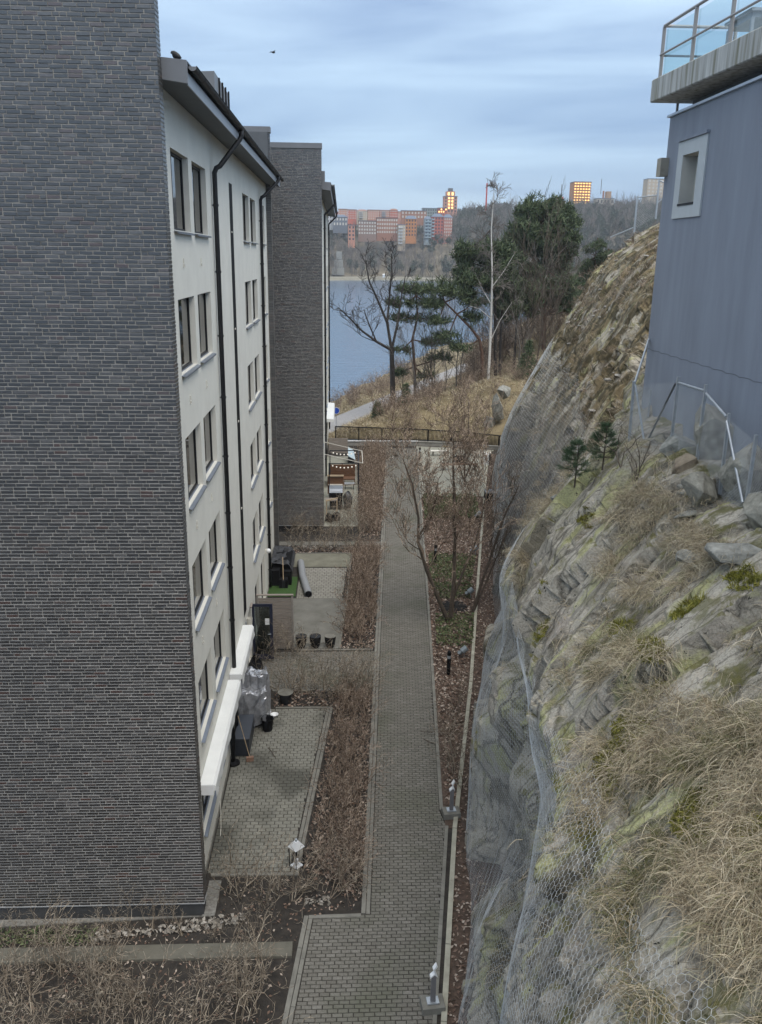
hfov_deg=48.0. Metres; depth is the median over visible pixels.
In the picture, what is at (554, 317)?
leafless tree
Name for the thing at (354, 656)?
bare shrub
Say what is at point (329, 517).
bare shrub
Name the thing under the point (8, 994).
bare shrub
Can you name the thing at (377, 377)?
lakeside bush
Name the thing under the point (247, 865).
bare shrub
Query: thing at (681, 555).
boulder
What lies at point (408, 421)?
lakeside bush
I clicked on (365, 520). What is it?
bare shrub
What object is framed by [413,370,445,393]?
lakeside bush
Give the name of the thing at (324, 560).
patio gravel
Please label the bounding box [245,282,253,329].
window
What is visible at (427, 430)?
railing
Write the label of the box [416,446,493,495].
gravel court
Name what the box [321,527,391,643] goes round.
hedge
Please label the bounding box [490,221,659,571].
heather
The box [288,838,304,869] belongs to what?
lantern
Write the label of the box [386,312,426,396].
leafless tree
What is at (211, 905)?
wall gravel
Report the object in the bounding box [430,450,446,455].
court bench
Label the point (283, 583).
garden spade
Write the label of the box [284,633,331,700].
bare shrub
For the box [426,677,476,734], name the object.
bare shrub
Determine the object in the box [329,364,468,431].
lakeside path
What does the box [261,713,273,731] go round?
bucket
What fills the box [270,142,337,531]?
apartment block
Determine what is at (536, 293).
leafless tree
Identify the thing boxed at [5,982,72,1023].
bare shrub
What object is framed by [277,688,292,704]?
flower pot
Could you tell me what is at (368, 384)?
lakeside bush
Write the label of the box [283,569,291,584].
planter box
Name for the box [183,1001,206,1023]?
bare shrub
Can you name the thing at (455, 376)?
lakeside bush
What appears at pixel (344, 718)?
fallen leaves
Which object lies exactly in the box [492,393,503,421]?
boulder
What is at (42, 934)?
bare shrub
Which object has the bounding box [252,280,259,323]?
window
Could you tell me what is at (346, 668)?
bare shrub
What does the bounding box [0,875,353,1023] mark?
fallen leaves
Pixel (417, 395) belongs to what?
lakeside bush
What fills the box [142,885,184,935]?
bare shrub
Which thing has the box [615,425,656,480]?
bare sapling
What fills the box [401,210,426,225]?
house
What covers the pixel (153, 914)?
bare shrub
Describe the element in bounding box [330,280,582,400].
lake
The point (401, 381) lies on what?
leafless tree
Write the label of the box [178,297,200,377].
window
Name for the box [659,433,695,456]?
boulder
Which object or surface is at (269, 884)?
bare shrub
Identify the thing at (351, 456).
cold frame
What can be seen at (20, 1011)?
bare shrub
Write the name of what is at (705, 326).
rendered house
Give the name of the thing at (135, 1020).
bare shrub
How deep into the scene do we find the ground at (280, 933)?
19.72 m
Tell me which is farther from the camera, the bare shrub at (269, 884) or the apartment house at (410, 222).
the apartment house at (410, 222)
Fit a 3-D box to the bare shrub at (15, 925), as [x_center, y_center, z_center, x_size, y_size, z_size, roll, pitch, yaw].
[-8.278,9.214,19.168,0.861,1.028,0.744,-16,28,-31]
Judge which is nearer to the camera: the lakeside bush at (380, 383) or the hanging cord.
the hanging cord
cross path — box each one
[260,648,373,691]
[279,541,379,544]
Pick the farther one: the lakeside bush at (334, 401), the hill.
the hill
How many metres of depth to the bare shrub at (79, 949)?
18.05 m
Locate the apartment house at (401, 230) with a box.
[397,224,405,250]
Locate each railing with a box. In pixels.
[335,426,502,445]
[658,0,761,76]
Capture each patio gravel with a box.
[271,598,344,648]
[293,553,350,566]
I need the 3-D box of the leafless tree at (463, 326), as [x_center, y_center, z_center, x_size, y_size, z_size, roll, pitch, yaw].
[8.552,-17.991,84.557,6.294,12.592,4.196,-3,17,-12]
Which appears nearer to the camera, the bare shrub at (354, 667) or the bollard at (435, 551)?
the bare shrub at (354, 667)
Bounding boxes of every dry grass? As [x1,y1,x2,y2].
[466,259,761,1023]
[502,461,563,591]
[541,464,761,1023]
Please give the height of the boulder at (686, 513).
0.178 m
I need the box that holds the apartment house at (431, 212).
[421,208,436,216]
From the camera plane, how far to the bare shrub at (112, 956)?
18.14 m
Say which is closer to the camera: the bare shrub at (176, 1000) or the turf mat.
the bare shrub at (176, 1000)
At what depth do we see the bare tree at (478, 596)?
37.06 m
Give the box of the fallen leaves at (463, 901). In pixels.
[447,460,495,1023]
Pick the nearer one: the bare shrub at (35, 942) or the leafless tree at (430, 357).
the bare shrub at (35, 942)
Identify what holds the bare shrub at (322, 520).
on the ground at (280, 933)
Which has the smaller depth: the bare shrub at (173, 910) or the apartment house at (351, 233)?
the bare shrub at (173, 910)
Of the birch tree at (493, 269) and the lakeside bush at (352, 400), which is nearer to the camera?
the birch tree at (493, 269)
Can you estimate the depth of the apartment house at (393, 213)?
852.26 m
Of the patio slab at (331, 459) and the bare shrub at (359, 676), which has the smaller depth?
the bare shrub at (359, 676)
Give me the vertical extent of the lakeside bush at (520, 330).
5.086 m
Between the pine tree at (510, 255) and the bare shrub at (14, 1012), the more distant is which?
the pine tree at (510, 255)
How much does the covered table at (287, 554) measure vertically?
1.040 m
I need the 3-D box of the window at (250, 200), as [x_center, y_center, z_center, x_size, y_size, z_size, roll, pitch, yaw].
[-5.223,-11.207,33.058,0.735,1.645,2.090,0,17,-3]
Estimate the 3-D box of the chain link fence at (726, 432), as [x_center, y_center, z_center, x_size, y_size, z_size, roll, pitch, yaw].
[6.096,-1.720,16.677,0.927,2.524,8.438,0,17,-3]
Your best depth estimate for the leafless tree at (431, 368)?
89.43 m
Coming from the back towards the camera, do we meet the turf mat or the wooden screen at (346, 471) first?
the wooden screen at (346, 471)
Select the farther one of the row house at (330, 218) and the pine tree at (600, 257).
the row house at (330, 218)
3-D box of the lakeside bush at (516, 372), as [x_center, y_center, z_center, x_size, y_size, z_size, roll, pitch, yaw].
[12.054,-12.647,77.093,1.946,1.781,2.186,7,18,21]
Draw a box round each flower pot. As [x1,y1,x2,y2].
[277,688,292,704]
[295,628,306,647]
[310,626,320,647]
[324,633,335,647]
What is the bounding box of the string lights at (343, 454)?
[331,451,356,468]
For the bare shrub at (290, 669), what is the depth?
29.89 m
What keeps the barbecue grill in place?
on the patio slab at (331, 459)
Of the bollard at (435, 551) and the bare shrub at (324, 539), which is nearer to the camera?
the bollard at (435, 551)
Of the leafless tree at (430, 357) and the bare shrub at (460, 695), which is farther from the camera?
the leafless tree at (430, 357)
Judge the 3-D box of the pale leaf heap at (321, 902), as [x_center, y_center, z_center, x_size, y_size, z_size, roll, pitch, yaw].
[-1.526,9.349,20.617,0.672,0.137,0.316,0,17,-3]
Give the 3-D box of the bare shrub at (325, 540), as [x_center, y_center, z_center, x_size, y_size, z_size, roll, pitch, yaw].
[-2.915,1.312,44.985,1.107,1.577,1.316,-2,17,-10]
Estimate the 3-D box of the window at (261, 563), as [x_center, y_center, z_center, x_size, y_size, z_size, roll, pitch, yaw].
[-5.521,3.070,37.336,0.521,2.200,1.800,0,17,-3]
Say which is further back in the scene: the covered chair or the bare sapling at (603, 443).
the covered chair
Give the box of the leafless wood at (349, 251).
[330,191,661,277]
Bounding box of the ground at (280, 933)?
[0,445,497,1023]
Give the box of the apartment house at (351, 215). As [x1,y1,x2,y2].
[347,209,356,224]
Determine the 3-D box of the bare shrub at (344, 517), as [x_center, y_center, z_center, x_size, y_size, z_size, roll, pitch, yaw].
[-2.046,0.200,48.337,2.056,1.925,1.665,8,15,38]
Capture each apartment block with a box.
[0,0,283,919]
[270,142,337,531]
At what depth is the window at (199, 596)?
21.30 m
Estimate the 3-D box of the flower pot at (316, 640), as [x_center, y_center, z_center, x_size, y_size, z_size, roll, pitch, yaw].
[-2.614,4.917,33.865,0.487,0.959,0.508,0,17,-3]
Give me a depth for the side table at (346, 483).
57.02 m
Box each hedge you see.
[294,660,393,905]
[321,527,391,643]
[351,432,393,534]
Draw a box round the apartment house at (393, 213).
[390,209,397,217]
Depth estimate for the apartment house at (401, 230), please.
758.85 m
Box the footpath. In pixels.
[282,447,447,1023]
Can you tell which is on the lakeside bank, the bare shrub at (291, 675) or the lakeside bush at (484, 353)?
the lakeside bush at (484, 353)
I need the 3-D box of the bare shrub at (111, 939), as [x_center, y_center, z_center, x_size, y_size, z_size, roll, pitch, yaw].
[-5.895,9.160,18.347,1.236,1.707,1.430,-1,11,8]
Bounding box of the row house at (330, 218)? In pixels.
[328,216,332,229]
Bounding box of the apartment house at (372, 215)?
[367,210,379,220]
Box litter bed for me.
[421,496,503,828]
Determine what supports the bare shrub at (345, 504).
on the ground at (280, 933)
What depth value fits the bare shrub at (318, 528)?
47.66 m
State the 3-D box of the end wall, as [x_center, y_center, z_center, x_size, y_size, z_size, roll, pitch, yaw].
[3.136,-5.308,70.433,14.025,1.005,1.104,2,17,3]
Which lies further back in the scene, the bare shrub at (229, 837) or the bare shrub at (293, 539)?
the bare shrub at (293, 539)
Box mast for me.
[485,183,487,210]
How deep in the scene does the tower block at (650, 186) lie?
861.12 m
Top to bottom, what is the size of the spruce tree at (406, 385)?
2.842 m
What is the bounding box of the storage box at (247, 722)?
[235,714,253,755]
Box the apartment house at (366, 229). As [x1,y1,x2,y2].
[358,220,375,241]
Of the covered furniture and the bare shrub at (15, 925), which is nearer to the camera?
the bare shrub at (15, 925)
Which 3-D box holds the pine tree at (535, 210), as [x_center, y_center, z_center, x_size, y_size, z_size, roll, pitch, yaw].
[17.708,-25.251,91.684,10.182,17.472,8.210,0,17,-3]
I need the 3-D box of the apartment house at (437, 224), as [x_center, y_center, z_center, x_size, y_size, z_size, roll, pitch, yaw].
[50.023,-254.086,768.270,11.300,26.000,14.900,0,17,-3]
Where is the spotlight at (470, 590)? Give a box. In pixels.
[465,587,473,595]
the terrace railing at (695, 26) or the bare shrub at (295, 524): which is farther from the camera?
the bare shrub at (295, 524)
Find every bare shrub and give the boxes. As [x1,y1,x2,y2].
[0,903,26,943]
[0,923,47,1015]
[0,938,81,1004]
[0,943,39,1001]
[0,959,37,1023]
[0,972,37,1023]
[0,998,41,1023]
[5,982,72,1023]
[6,1000,50,1022]
[10,887,75,977]
[12,898,64,988]
[15,895,85,972]
[21,913,93,983]
[34,1009,125,1023]
[36,987,106,1023]
[41,894,80,939]
[42,911,114,987]
[51,939,136,1021]
[54,910,129,1020]
[63,914,126,1017]
[67,912,153,991]
[73,898,137,982]
[75,905,110,950]
[80,972,137,1023]
[83,956,141,1017]
[96,972,158,1017]
[102,883,144,936]
[108,962,165,1023]
[111,937,181,1016]
[119,1006,164,1023]
[127,893,162,930]
[133,971,206,1023]
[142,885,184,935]
[166,948,226,1019]
[169,999,197,1023]
[172,1000,206,1023]
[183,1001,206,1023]
[184,947,261,1023]
[197,920,237,952]
[198,904,265,1004]
[199,938,262,1023]
[200,943,282,1017]
[206,826,268,898]
[209,808,273,902]
[209,927,259,974]
[211,917,286,1019]
[217,960,315,1023]
[218,833,279,891]
[228,896,293,991]
[233,831,295,916]
[234,900,263,935]
[242,832,302,906]
[251,650,286,699]
[255,619,291,659]
[258,638,320,694]
[262,861,335,929]
[264,620,283,656]
[268,640,321,695]
[274,618,302,657]
[276,623,312,657]
[277,646,316,694]
[280,529,306,550]
[280,830,347,901]
[282,510,300,534]
[284,507,311,535]
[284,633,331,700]
[290,526,309,549]
[291,643,328,700]
[293,512,311,535]
[295,515,323,533]
[295,521,317,550]
[301,517,340,534]
[304,639,350,709]
[307,635,358,696]
[309,525,326,549]
[311,507,332,533]
[312,525,337,549]
[315,501,342,533]
[315,526,335,551]
[318,825,373,898]
[320,645,391,697]
[320,647,365,694]
[323,629,372,690]
[324,508,355,534]
[328,490,365,523]
[328,524,345,550]
[329,502,353,534]
[330,490,364,523]
[330,837,383,898]
[332,529,352,548]
[333,501,357,532]
[333,642,382,696]
[335,646,381,695]
[336,523,353,549]
[339,486,362,522]
[339,502,372,534]
[342,525,362,547]
[346,498,369,531]
[350,510,374,532]
[350,638,395,695]
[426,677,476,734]
[427,707,470,773]
[434,663,478,710]
[434,711,473,757]
[438,755,470,790]
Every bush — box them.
[330,385,347,405]
[330,388,344,404]
[339,381,362,406]
[342,386,363,405]
[344,392,363,404]
[355,375,379,393]
[355,378,379,391]
[364,384,379,396]
[368,367,387,387]
[369,400,384,420]
[370,385,398,418]
[371,370,389,392]
[371,388,414,420]
[376,381,389,392]
[379,384,397,410]
[387,387,407,412]
[388,391,419,413]
[395,408,422,424]
[398,404,420,427]
[407,371,445,390]
[407,388,421,406]
[409,385,425,401]
[411,383,423,403]
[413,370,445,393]
[413,390,435,408]
[416,378,450,395]
[425,366,452,400]
[445,370,462,385]
[450,360,478,387]
[452,318,508,367]
[453,335,493,372]
[454,335,499,374]
[456,364,486,382]
[463,352,480,383]
[470,352,499,379]
[473,310,539,351]
[477,356,492,381]
[482,317,525,360]
[483,372,512,396]
[493,360,509,376]
[497,314,540,340]
[497,321,524,356]
[498,319,539,350]
[498,349,538,375]
[506,363,526,379]
[507,365,527,380]
[518,308,556,339]
[523,351,542,374]
[547,290,574,331]
[550,311,564,334]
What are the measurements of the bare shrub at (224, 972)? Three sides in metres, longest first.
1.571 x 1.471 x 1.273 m
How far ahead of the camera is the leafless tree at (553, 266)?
85.12 m
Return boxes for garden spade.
[282,557,284,587]
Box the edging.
[441,465,487,1023]
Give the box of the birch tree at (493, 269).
[465,171,523,381]
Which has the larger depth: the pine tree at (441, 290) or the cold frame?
the pine tree at (441, 290)
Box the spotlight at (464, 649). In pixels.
[457,645,468,656]
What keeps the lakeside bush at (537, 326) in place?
on the lakeside bank
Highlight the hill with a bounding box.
[330,214,646,277]
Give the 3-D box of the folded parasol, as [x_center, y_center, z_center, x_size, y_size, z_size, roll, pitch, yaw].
[-4.497,6.823,25.915,0.400,1.800,0.390,0,17,-3]
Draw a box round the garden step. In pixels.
[0,941,292,964]
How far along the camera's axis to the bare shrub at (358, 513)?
47.87 m
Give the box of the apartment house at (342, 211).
[338,209,346,215]
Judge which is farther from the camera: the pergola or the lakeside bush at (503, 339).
the lakeside bush at (503, 339)
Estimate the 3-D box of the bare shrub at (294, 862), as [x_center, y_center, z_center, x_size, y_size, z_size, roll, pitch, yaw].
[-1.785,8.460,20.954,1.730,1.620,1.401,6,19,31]
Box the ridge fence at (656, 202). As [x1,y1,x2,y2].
[610,179,663,237]
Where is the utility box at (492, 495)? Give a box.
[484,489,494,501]
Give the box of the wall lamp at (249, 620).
[245,617,252,624]
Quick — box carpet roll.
[297,559,311,596]
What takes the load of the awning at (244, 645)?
attached to the apartment block at (140, 178)
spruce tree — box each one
[396,382,411,406]
[512,339,536,378]
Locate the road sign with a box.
[335,407,339,425]
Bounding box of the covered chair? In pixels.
[343,491,352,508]
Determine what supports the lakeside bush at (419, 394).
on the lakeside bank
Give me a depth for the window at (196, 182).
21.31 m
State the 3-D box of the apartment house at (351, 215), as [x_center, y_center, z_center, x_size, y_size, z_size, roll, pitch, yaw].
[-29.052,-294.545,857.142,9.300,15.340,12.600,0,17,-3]
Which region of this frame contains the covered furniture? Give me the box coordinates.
[238,666,270,726]
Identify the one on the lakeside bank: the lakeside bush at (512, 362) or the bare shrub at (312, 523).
the lakeside bush at (512, 362)
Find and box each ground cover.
[0,924,98,947]
[423,492,480,517]
[428,551,475,646]
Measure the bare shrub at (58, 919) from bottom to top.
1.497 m
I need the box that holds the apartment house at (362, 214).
[357,209,367,223]
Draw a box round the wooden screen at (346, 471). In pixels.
[330,464,354,479]
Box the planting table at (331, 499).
[325,498,337,512]
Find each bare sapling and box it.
[581,411,641,467]
[612,435,645,484]
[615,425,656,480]
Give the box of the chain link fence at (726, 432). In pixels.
[628,338,761,507]
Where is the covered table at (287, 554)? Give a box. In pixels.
[271,546,295,576]
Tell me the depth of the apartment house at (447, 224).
763.67 m
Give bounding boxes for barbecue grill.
[329,485,342,507]
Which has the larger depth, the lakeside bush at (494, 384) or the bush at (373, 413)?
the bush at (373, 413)
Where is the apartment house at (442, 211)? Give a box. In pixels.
[437,208,446,215]
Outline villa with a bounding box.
[593,191,613,205]
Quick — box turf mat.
[267,577,297,596]
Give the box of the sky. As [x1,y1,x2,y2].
[157,0,761,224]
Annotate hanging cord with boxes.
[219,787,220,835]
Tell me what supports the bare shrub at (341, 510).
on the ground at (280, 933)
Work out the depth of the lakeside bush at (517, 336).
99.49 m
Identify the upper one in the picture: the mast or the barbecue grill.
the mast
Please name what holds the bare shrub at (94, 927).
on the ground at (280, 933)
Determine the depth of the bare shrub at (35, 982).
17.82 m
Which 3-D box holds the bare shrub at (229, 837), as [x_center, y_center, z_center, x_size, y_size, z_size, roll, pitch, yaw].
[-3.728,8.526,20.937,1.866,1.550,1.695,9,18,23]
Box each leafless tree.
[376,293,428,401]
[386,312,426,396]
[394,324,416,391]
[409,260,454,391]
[411,279,466,383]
[417,284,468,387]
[418,299,455,390]
[418,312,444,386]
[442,266,505,385]
[443,287,482,384]
[457,310,487,378]
[470,221,547,366]
[472,268,492,346]
[475,245,533,362]
[477,264,528,368]
[481,227,514,355]
[506,210,568,368]
[513,221,616,357]
[515,228,568,347]
[520,176,579,362]
[523,232,585,348]
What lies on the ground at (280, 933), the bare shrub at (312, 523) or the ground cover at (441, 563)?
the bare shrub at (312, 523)
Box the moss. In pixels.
[531,505,761,889]
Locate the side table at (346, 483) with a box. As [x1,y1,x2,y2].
[344,482,354,488]
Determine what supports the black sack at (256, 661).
on the ground at (280, 933)
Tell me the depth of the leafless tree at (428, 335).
92.59 m
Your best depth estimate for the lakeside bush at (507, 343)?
98.00 m
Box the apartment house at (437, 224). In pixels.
[431,214,443,240]
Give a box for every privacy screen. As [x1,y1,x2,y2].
[256,594,293,649]
[329,438,347,453]
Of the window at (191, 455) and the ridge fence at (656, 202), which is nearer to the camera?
the window at (191, 455)
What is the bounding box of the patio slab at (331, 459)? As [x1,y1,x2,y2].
[323,456,356,526]
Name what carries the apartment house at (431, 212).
on the hill
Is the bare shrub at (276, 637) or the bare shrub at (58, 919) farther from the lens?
the bare shrub at (276, 637)
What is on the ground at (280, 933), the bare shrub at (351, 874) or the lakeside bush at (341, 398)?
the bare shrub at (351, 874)
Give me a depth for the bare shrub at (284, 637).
32.95 m
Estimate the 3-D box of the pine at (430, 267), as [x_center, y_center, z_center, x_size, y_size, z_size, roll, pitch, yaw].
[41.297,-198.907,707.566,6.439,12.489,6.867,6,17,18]
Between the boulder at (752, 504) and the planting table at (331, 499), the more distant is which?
the planting table at (331, 499)
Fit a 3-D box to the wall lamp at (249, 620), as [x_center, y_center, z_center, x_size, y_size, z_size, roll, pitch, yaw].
[-4.690,3.894,30.411,0.260,0.280,0.214,0,17,-3]
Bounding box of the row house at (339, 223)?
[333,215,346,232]
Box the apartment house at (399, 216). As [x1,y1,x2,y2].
[398,211,400,223]
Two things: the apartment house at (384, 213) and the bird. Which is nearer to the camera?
the bird
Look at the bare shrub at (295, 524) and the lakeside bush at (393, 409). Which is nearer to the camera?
the bare shrub at (295, 524)
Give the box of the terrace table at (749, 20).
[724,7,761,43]
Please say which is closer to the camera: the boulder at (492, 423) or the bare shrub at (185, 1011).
the bare shrub at (185, 1011)
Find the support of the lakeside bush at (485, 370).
on the lakeside bank
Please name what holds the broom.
on the patio at (260, 754)
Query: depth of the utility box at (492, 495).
54.60 m
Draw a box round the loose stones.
[503,239,648,493]
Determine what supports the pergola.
on the patio slab at (331, 459)
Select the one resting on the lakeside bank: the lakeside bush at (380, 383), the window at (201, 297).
the lakeside bush at (380, 383)
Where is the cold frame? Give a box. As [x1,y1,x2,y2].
[348,448,354,462]
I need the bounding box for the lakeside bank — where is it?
[327,314,563,448]
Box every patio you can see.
[208,706,332,876]
[297,458,357,648]
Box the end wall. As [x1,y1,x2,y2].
[336,440,498,449]
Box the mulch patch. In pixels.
[439,601,468,612]
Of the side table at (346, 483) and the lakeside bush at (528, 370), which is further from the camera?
the lakeside bush at (528, 370)
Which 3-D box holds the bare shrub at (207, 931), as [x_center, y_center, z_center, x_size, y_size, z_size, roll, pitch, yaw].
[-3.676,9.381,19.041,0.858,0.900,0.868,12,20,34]
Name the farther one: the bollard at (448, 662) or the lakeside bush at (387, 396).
the lakeside bush at (387, 396)
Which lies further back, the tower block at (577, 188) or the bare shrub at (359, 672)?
the tower block at (577, 188)
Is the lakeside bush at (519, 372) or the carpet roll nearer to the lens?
the carpet roll
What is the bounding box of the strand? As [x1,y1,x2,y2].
[330,276,453,280]
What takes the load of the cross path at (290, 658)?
on the ground at (280, 933)
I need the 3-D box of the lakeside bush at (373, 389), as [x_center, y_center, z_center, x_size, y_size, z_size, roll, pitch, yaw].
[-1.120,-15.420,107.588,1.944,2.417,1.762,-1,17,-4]
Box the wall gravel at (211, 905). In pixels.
[0,880,221,927]
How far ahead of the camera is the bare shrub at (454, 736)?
26.42 m
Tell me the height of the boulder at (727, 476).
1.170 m
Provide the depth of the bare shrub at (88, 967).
17.69 m
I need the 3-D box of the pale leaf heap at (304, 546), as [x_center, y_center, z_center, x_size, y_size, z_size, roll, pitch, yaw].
[-3.353,1.869,45.561,3.197,0.182,0.558,0,17,-3]
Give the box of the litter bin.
[483,453,491,465]
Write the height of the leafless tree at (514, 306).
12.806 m
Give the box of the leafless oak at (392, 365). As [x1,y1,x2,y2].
[330,235,419,404]
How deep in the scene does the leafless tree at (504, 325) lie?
89.26 m
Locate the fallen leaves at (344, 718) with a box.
[274,453,384,900]
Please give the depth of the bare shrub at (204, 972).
17.39 m
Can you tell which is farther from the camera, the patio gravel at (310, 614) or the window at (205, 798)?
the patio gravel at (310, 614)
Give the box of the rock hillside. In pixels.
[461,223,761,1023]
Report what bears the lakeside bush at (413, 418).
on the lakeside bank
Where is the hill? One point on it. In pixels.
(445, 249)
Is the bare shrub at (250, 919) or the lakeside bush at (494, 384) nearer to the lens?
the bare shrub at (250, 919)
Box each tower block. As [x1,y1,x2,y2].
[569,181,591,205]
[642,178,663,203]
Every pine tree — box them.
[384,275,454,396]
[416,274,490,378]
[447,229,528,375]
[474,245,530,372]
[493,272,544,366]
[504,189,585,350]
[567,288,582,312]
[574,258,593,280]
[580,237,608,269]
[580,269,591,286]
[598,247,614,266]
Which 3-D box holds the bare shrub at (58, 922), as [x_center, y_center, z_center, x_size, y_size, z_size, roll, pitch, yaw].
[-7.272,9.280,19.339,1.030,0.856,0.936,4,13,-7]
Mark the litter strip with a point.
(454, 969)
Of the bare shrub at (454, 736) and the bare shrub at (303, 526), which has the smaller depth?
the bare shrub at (454, 736)
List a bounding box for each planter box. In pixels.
[271,568,279,585]
[279,577,287,587]
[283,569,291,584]
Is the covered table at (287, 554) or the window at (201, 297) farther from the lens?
the covered table at (287, 554)
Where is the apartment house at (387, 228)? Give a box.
[376,217,397,240]
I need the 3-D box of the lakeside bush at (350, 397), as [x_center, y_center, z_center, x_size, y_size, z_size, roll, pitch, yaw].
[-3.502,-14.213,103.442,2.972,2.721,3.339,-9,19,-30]
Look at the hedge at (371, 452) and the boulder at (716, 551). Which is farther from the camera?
the hedge at (371, 452)
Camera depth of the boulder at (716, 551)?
12.89 m
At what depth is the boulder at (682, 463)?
16.05 m
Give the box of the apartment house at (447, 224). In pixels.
[443,214,452,243]
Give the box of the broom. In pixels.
[238,716,253,761]
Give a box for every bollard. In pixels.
[434,545,436,561]
[446,651,450,674]
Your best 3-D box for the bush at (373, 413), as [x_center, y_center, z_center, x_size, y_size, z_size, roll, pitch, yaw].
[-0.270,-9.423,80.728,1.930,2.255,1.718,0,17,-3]
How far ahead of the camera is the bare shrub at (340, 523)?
47.67 m
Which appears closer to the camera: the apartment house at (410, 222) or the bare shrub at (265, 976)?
the bare shrub at (265, 976)
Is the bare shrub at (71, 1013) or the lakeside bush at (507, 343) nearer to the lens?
the bare shrub at (71, 1013)
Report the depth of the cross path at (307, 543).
46.33 m
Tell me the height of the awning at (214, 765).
0.370 m
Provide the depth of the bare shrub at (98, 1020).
16.61 m
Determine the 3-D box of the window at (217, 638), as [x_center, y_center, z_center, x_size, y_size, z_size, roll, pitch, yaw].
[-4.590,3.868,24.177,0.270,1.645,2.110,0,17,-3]
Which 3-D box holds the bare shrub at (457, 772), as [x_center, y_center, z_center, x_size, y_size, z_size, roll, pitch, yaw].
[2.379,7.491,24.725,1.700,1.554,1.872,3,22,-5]
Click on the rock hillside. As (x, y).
(551, 549)
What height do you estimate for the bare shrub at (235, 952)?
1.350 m
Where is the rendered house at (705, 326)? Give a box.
[642,26,761,456]
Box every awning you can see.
[200,680,240,794]
[229,625,254,682]
[327,402,334,421]
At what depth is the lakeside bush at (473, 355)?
98.40 m
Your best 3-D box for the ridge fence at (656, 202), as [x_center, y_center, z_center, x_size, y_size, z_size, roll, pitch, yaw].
[10.723,-12.490,34.705,2.771,2.623,0.207,11,20,31]
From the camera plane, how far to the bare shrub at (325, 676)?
29.84 m
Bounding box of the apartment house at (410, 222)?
[404,216,416,243]
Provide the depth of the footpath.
22.64 m
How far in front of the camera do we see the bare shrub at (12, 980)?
17.88 m
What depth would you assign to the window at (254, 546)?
34.69 m
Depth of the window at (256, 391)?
35.50 m
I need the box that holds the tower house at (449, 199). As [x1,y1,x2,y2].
[443,188,457,218]
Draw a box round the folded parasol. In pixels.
[230,725,239,766]
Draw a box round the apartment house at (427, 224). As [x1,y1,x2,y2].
[423,216,431,244]
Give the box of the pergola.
[324,442,362,498]
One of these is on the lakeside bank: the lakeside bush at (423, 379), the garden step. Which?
the lakeside bush at (423, 379)
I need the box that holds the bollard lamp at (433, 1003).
[420,962,445,1015]
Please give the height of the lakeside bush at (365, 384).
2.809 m
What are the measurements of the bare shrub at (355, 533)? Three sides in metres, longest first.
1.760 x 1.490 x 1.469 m
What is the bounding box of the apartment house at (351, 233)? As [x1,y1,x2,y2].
[348,225,354,247]
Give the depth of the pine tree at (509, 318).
86.76 m
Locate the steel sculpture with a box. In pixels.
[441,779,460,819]
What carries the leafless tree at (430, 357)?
on the lakeside bank
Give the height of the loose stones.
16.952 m
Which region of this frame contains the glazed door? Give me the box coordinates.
[250,603,273,658]
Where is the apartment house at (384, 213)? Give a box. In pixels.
[380,210,389,217]
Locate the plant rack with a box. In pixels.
[327,475,343,493]
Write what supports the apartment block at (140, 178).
on the ground at (280, 933)
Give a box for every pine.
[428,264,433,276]
[556,437,596,487]
[586,420,621,469]
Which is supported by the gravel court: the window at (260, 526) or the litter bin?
the litter bin
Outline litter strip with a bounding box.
[447,454,508,1023]
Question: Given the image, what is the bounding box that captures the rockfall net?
[458,339,716,1023]
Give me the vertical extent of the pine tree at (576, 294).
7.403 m
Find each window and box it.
[170,151,194,235]
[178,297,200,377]
[185,429,206,509]
[191,164,211,237]
[192,549,211,631]
[198,293,215,363]
[198,659,216,742]
[202,790,217,837]
[203,410,220,482]
[209,518,224,591]
[214,621,228,692]
[242,195,251,243]
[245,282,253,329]
[248,365,256,410]
[250,200,257,243]
[250,444,258,489]
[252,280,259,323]
[252,517,260,562]
[254,358,261,399]
[257,432,263,472]
[259,502,265,541]
[261,563,262,597]
[677,156,697,205]
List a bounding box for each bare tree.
[341,376,528,621]
[438,371,510,486]
[471,458,530,612]
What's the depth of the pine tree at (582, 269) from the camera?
102.30 m
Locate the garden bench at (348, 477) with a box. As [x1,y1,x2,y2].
[343,476,354,482]
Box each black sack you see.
[248,654,262,669]
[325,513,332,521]
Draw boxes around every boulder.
[484,416,495,427]
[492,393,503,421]
[497,385,510,398]
[644,476,654,486]
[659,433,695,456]
[672,453,697,473]
[674,509,697,519]
[675,549,700,563]
[681,472,717,504]
[694,404,733,459]
[704,542,761,564]
[718,443,761,502]
[743,491,761,529]
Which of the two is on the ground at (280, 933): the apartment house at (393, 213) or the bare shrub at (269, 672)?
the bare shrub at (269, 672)

